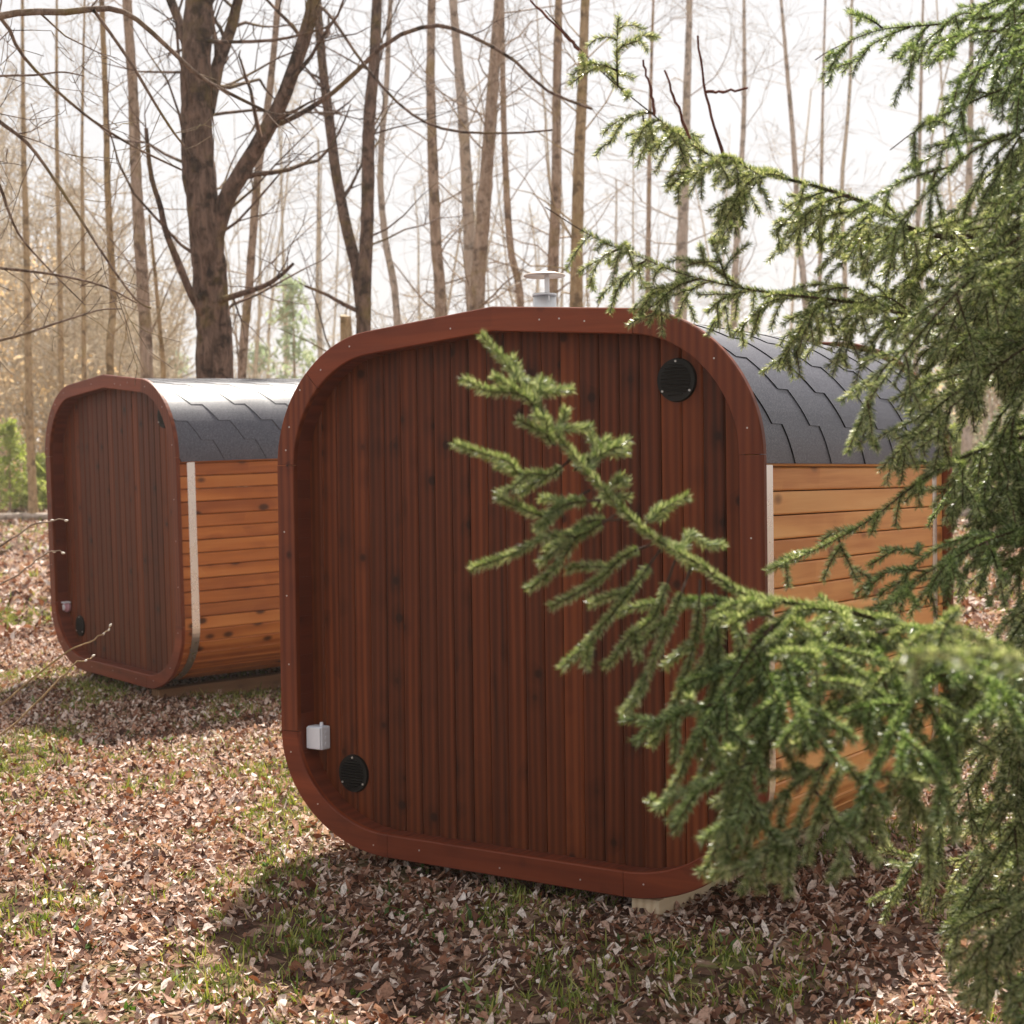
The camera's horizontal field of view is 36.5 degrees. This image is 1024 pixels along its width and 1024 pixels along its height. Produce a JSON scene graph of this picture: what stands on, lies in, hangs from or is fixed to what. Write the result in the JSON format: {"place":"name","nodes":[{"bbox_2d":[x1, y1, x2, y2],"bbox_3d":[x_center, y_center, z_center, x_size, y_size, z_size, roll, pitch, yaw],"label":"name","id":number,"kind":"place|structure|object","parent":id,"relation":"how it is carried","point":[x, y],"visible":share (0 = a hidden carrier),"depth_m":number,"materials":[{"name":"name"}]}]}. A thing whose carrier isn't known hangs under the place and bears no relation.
{"place":"outdoors","nodes":[
{"label":"outdoors","id":0,"kind":"place"},
{"bbox_2d":[0,498,1019,622],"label":"grass","id":1,"kind":"structure","parent":0,"point":[30,575],"depth_m":19.87,"materials":[{"name":"plant"}]},
{"bbox_2d":[0,452,1023,1023],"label":"ground","id":2,"kind":"structure","parent":0,"point":[516,1016],"depth_m":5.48,"materials":[{"name":"brown plant"}]},
{"bbox_2d":[0,418,46,512],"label":"young spruce","id":3,"kind":"object","parent":2,"relation":"on","point":[11,441],"visible":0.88,"depth_m":32.92,"materials":[{"name":"green plant"}]},
{"bbox_2d":[1,452,46,510],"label":"young spruce","id":4,"kind":"object","parent":2,"relation":"on","point":[40,472],"visible":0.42,"depth_m":33.81,"materials":[{"name":"green plant"}]},
{"bbox_2d":[0,513,47,519],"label":"fallen log","id":5,"kind":"object","parent":2,"relation":"on","point":[6,516],"visible":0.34,"depth_m":30.99,"materials":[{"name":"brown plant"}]},
{"bbox_2d":[0,518,111,735],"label":"bare shrub","id":6,"kind":"object","parent":2,"relation":"on","point":[33,677],"visible":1,"depth_m":6.37,"materials":[{"name":"brown plant"}]},
{"bbox_2d":[0,0,131,519],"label":"bare tree","id":7,"kind":"object","parent":2,"relation":"on","point":[31,460],"visible":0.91,"depth_m":30.93,"materials":[{"name":"brown plant"}]},
{"bbox_2d":[0,0,158,428],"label":"bare tree","id":8,"kind":"object","parent":2,"relation":"on","point":[61,383],"visible":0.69,"depth_m":32.97,"materials":[{"name":"brown plant"}]},
{"bbox_2d":[0,0,192,380],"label":"bare tree","id":9,"kind":"object","parent":2,"relation":"on","point":[83,325],"visible":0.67,"depth_m":26.99,"materials":[{"name":"brown plant"}]},
{"bbox_2d":[19,0,193,378],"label":"bare tree","id":10,"kind":"object","parent":2,"relation":"on","point":[141,273],"visible":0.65,"depth_m":17.50,"materials":[{"name":"brown plant"}]},
{"bbox_2d":[0,0,245,375],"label":"bare tree","id":11,"kind":"object","parent":2,"relation":"on","point":[109,355],"visible":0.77,"depth_m":18.98,"materials":[{"name":"brown plant"}]},
{"bbox_2d":[130,747,166,752],"bbox_3d":[-2.115,1.389,9.087,0.249,0.019,0.038,-1,1,-29],"label":"fallen stick","id":12,"kind":"object","parent":2,"relation":"on","point":[144,749],"visible":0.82,"depth_m":9.05,"materials":[{"name":"beige wood"}]},
{"bbox_2d":[0,0,310,378],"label":"bare tree","id":13,"kind":"object","parent":2,"relation":"on","point":[95,10],"visible":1,"depth_m":8.45,"materials":[{"name":"brown plant"}]},
{"bbox_2d":[45,374,300,700],"bbox_3d":[-2.193,0.133,11.893,1.904,2.360,2.300,-4,4,-38],"label":"sauna cabin","id":14,"kind":"object","parent":2,"relation":"on","point":[166,568],"visible":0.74,"depth_m":10.95,"materials":[{"name":"brown wood"}]},
{"bbox_2d":[167,348,193,378],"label":"conifer","id":15,"kind":"object","parent":2,"relation":"on","point":[183,368],"visible":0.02,"depth_m":53.91,"materials":[{"name":"green plant"}]},
{"bbox_2d":[41,165,349,378],"bbox_3d":[-4.125,-1.915,21.144,4.236,5.568,2.846,-1,1,-22],"label":"bare tree","id":16,"kind":"object","parent":2,"relation":"on","point":[162,354],"visible":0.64,"depth_m":21.01,"materials":[{"name":"brown plant"}]},
{"bbox_2d":[67,0,455,486],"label":"bare tree","id":17,"kind":"object","parent":2,"relation":"on","point":[242,354],"visible":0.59,"depth_m":18.86,"materials":[{"name":"brown plant"}]},
{"bbox_2d":[246,338,281,378],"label":"conifer","id":18,"kind":"object","parent":2,"relation":"on","point":[259,355],"visible":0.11,"depth_m":55.78,"materials":[{"name":"green plant"}]},
{"bbox_2d":[253,275,316,378],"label":"conifer","id":19,"kind":"object","parent":2,"relation":"on","point":[297,351],"visible":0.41,"depth_m":47.82,"materials":[{"name":"green plant"}]},
{"bbox_2d":[30,0,625,488],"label":"bare tree","id":20,"kind":"object","parent":2,"relation":"on","point":[206,204],"visible":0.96,"depth_m":14.35,"materials":[{"name":"brown plant"}]},
{"bbox_2d":[340,315,351,340],"bbox_3d":[-1.842,-0.577,17.424,0.293,3.274,0.283,0,1,32],"label":"tree stump","id":21,"kind":"object","parent":2,"relation":"on","point":[345,327],"visible":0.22,"depth_m":17.34,"materials":[{"name":"brown wood"}]},
{"bbox_2d":[217,0,496,351],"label":"bare tree","id":22,"kind":"object","parent":2,"relation":"on","point":[360,261],"visible":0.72,"depth_m":17.98,"materials":[{"name":"brown plant"}]},
{"bbox_2d":[263,0,497,343],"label":"bare tree","id":23,"kind":"object","parent":2,"relation":"on","point":[396,318],"visible":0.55,"depth_m":22.02,"materials":[{"name":"brown plant"}]},
{"bbox_2d":[327,0,558,329],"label":"bare tree","id":24,"kind":"object","parent":2,"relation":"on","point":[436,242],"visible":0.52,"depth_m":21.89,"materials":[{"name":"brown plant"}]},
{"bbox_2d":[326,0,620,310],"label":"bare tree","id":25,"kind":"object","parent":2,"relation":"on","point":[480,246],"visible":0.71,"depth_m":21.43,"materials":[{"name":"brown plant"}]},
{"bbox_2d":[347,0,608,320],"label":"bare tree","id":26,"kind":"object","parent":2,"relation":"on","point":[467,202],"visible":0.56,"depth_m":22.48,"materials":[{"name":"brown plant"}]},
{"bbox_2d":[371,0,624,328],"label":"bare tree","id":27,"kind":"object","parent":2,"relation":"on","point":[507,212],"visible":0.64,"depth_m":22.99,"materials":[{"name":"brown plant"}]},
{"bbox_2d":[0,0,1023,501],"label":"wood","id":28,"kind":"object","parent":2,"relation":"on","point":[96,348],"visible":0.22,"depth_m":43.48,"materials":[{"name":"brown wood"}]},
{"bbox_2d":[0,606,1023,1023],"bbox_3d":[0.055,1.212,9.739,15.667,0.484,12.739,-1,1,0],"label":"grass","id":29,"kind":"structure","parent":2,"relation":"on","point":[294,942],"depth_m":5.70,"materials":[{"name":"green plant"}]},
{"bbox_2d":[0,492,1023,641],"bbox_3d":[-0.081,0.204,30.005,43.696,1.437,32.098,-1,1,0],"label":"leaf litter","id":30,"kind":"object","parent":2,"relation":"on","point":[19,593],"visible":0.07,"depth_m":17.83,"materials":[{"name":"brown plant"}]},
{"bbox_2d":[0,548,13,552],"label":"fallen stick","id":31,"kind":"object","parent":30,"relation":"on","point":[4,550],"visible":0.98,"depth_m":23.54,"materials":[{"name":"brown wood"}]},
{"bbox_2d":[0,681,1023,1023],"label":"sprouting plants","id":32,"kind":"object","parent":2,"relation":"on","point":[130,1003],"visible":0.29,"depth_m":5.63,"materials":[{"name":"green plant"}]},
{"bbox_2d":[0,237,1023,504],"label":"dry undergrowth","id":33,"kind":"object","parent":2,"relation":"on","point":[22,429],"visible":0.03,"depth_m":39.07,"materials":[{"name":"beige plant"}]},
{"bbox_2d":[379,0,727,308],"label":"bare tree","id":34,"kind":"object","parent":2,"relation":"on","point":[554,225],"visible":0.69,"depth_m":22.46,"materials":[{"name":"brown plant"}]},
{"bbox_2d":[486,0,679,307],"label":"bare tree","id":35,"kind":"object","parent":2,"relation":"on","point":[575,235],"visible":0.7,"depth_m":20.88,"materials":[{"name":"brown plant"}]},
{"bbox_2d":[277,271,953,918],"bbox_3d":[0.480,0.262,6.814,2.300,2.558,1.904,0,1,35],"label":"sauna cabin","id":36,"kind":"object","parent":2,"relation":"on","point":[437,709],"visible":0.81,"depth_m":6.14,"materials":[{"name":"brown wood"}]},
{"bbox_2d":[515,0,745,326],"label":"bare tree","id":37,"kind":"object","parent":2,"relation":"on","point":[648,224],"visible":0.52,"depth_m":29.97,"materials":[{"name":"brown plant"}]},
{"bbox_2d":[569,0,768,324],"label":"bare tree","id":38,"kind":"object","parent":2,"relation":"on","point":[682,242],"visible":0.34,"depth_m":28.91,"materials":[{"name":"brown plant"}]},
{"bbox_2d":[447,0,1023,1023],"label":"spruce tree","id":39,"kind":"object","parent":2,"relation":"on","point":[979,342],"visible":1,"depth_m":3.37,"materials":[{"name":"green plant"}]},
{"bbox_2d":[647,0,827,335],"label":"bare tree","id":40,"kind":"object","parent":2,"relation":"on","point":[736,243],"visible":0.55,"depth_m":30.85,"materials":[{"name":"brown plant"}]},
{"bbox_2d":[769,897,801,959],"bbox_3d":[0.969,1.469,5.502,0.026,0.016,0.823,0,1,17],"label":"fallen stick","id":41,"kind":"object","parent":2,"relation":"on","point":[779,941],"visible":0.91,"depth_m":5.42,"materials":[{"name":"wood"}]},
{"bbox_2d":[660,0,936,392],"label":"bare tree","id":42,"kind":"object","parent":2,"relation":"on","point":[801,260],"visible":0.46,"depth_m":31.05,"materials":[{"name":"brown plant"}]},
{"bbox_2d":[750,0,923,340],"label":"bare tree","id":43,"kind":"object","parent":2,"relation":"on","point":[819,278],"visible":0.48,"depth_m":33.02,"materials":[{"name":"brown plant"}]},
{"bbox_2d":[816,0,1021,383],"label":"bare tree","id":44,"kind":"object","parent":2,"relation":"on","point":[918,184],"visible":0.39,"depth_m":29.96,"materials":[{"name":"brown plant"}]},
{"bbox_2d":[841,0,1023,515],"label":"bare tree","id":45,"kind":"object","parent":2,"relation":"on","point":[966,440],"visible":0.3,"depth_m":28.95,"materials":[{"name":"brown plant"}]},
{"bbox_2d":[929,422,995,506],"bbox_3d":[8.441,-0.786,30.020,2.376,1.943,2.230,-1,1,0],"label":"conifer","id":46,"kind":"object","parent":2,"relation":"on","point":[956,450],"visible":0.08,"depth_m":29.82,"materials":[{"name":"green plant"}]},
{"bbox_2d":[936,360,1023,464],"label":"conifer","id":47,"kind":"object","parent":2,"relation":"on","point":[988,421],"visible":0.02,"depth_m":41.80,"materials":[{"name":"green plant"}]},
{"bbox_2d":[0,0,1023,461],"label":"sky","id":48,"kind":"structure","parent":0,"point":[893,125],"materials":[{"name":"white"}]}
]}

